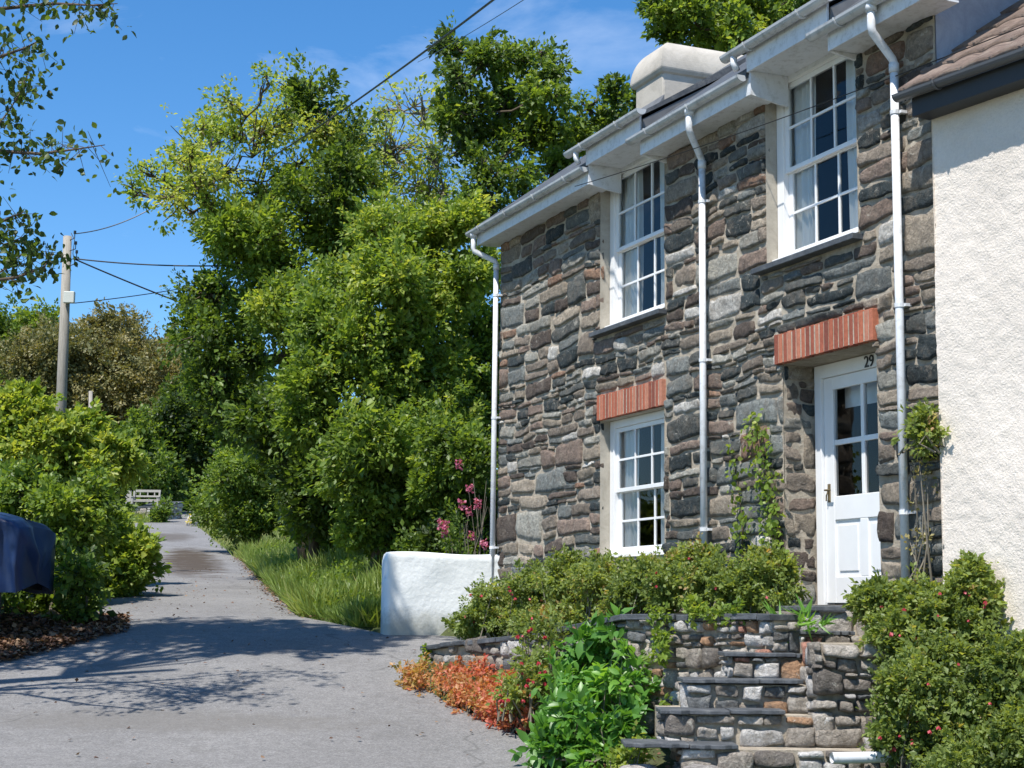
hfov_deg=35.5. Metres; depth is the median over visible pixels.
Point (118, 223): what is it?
overhead wire
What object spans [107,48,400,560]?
ivy clad tree
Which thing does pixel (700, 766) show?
boulder
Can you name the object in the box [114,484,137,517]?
hedge bush
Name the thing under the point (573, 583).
fuchsia hedge
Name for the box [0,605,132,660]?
leaf litter
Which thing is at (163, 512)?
scrub clump
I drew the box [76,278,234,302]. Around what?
overhead wire
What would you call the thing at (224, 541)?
grass
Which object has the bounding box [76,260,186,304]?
overhead wire
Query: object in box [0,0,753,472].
sky
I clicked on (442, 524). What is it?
valerian
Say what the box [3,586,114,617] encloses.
roadside undergrowth
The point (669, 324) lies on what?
stone cottage
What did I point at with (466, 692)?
red ground plant
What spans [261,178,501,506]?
leafy tree
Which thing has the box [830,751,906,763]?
drain pipe
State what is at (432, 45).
overhead wire
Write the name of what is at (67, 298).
telegraph pole
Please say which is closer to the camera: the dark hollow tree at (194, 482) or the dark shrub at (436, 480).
the dark shrub at (436, 480)
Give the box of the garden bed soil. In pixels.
[487,620,756,637]
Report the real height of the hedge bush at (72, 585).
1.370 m
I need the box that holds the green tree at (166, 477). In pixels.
[112,400,199,509]
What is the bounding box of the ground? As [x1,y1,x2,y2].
[0,514,900,767]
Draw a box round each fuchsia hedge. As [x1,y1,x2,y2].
[441,543,647,639]
[601,531,811,620]
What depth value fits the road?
16.50 m
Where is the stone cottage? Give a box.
[465,0,1022,613]
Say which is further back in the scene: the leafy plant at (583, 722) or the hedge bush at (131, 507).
the hedge bush at (131, 507)
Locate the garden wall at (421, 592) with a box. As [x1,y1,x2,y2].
[380,552,499,635]
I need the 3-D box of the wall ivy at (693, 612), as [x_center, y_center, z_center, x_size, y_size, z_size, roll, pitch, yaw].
[1.470,2.237,13.336,1.084,1.013,0.475,-7,-11,42]
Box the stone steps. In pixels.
[621,606,900,767]
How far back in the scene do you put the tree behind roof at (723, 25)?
30.56 m
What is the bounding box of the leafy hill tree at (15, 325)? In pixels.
[0,293,59,383]
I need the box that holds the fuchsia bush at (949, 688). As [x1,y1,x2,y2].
[841,549,1023,767]
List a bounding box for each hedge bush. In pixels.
[0,376,152,503]
[0,449,126,602]
[1,536,122,624]
[97,493,172,598]
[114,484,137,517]
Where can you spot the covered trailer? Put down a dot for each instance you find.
(27, 555)
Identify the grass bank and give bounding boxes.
[123,502,152,522]
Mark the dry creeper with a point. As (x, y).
(925, 536)
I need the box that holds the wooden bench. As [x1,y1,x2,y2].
[125,490,160,505]
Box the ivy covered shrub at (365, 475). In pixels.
[301,388,433,571]
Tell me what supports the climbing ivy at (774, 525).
attached to the stone cottage
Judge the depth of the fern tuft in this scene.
12.99 m
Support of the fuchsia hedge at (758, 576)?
on the garden bed soil
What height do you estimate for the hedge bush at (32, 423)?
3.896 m
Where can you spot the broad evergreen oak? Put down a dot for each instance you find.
(114, 363)
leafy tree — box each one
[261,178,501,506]
[557,71,635,158]
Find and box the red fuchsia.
[485,606,571,728]
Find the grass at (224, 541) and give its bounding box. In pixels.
[196,523,290,561]
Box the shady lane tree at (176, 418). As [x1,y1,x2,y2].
[126,348,278,483]
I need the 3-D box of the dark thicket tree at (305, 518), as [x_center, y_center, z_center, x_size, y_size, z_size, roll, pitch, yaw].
[-3.862,1.818,31.158,2.928,4.119,3.513,-3,-9,22]
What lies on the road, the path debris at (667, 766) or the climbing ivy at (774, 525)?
the path debris at (667, 766)
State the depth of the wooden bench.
84.69 m
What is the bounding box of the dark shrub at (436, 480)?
[390,397,498,554]
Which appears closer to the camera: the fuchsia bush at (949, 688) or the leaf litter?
the fuchsia bush at (949, 688)
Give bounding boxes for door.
[824,367,880,602]
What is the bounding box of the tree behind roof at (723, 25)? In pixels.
[633,0,810,54]
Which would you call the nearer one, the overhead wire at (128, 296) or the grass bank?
the overhead wire at (128, 296)
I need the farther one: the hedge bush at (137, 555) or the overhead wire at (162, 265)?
the overhead wire at (162, 265)
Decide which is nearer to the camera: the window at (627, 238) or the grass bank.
the window at (627, 238)
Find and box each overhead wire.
[76,199,165,233]
[76,258,291,266]
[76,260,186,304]
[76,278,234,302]
[266,0,493,160]
[419,0,522,61]
[575,25,1023,186]
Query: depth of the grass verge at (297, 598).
23.93 m
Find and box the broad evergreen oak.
[0,297,193,428]
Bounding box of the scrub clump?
[147,494,177,522]
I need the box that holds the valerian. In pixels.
[430,459,496,554]
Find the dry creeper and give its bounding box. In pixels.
[901,449,938,582]
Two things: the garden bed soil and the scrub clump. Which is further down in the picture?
the garden bed soil
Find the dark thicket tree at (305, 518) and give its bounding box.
[213,375,355,563]
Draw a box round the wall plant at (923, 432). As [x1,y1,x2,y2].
[891,397,951,462]
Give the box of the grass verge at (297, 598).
[231,535,400,627]
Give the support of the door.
in the stone cottage
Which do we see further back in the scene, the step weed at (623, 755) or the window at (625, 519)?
the window at (625, 519)
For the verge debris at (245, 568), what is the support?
on the road
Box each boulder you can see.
[185,516,199,526]
[620,764,656,767]
[683,764,720,767]
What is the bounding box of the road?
[0,511,565,767]
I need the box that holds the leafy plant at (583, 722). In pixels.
[508,602,661,767]
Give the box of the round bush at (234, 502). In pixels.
[176,435,287,554]
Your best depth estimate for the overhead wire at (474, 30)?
26.79 m
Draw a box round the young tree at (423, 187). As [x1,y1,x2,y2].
[361,72,468,389]
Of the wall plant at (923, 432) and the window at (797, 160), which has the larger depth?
the window at (797, 160)
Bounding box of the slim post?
[89,391,92,407]
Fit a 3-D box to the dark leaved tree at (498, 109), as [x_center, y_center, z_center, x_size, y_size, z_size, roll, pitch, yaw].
[-0.208,-2.492,33.693,3.540,11.400,3.340,1,-8,0]
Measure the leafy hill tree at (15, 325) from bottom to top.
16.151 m
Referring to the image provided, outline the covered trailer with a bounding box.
[0,512,55,613]
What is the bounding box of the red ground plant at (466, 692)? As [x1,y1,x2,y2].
[390,652,535,734]
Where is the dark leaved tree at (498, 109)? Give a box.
[423,10,585,216]
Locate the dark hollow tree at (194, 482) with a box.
[182,453,204,511]
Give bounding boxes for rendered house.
[891,0,1023,649]
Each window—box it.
[604,158,664,327]
[610,410,664,556]
[772,55,857,260]
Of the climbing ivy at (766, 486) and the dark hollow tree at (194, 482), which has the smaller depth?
the climbing ivy at (766, 486)
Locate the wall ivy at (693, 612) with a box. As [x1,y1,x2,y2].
[639,592,748,705]
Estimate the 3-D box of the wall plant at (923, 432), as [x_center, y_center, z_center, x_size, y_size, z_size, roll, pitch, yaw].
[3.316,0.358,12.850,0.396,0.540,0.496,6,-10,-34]
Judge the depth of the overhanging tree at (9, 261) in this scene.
14.90 m
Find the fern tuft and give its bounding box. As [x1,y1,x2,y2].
[762,593,837,642]
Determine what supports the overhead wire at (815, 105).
attached to the stone cottage
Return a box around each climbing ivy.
[720,444,749,562]
[740,408,789,552]
[766,502,785,547]
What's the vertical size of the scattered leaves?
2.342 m
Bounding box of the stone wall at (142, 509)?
[131,501,183,520]
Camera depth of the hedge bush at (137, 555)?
26.32 m
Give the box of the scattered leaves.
[13,568,508,763]
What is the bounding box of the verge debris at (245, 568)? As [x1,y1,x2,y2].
[230,557,345,623]
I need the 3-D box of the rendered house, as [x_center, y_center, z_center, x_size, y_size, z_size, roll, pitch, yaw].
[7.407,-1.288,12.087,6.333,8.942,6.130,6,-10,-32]
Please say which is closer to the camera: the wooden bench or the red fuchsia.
the red fuchsia
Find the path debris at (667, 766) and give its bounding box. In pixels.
[589,730,677,767]
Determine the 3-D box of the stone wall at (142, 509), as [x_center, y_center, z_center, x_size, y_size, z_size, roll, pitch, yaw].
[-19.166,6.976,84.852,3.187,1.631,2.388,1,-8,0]
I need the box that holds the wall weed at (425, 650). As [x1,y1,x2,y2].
[417,643,431,671]
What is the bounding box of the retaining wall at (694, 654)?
[420,613,799,733]
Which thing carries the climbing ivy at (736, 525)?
attached to the stone cottage
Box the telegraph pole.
[56,230,77,411]
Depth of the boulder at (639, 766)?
11.84 m
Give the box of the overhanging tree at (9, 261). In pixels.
[0,0,136,302]
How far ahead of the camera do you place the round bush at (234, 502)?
50.63 m

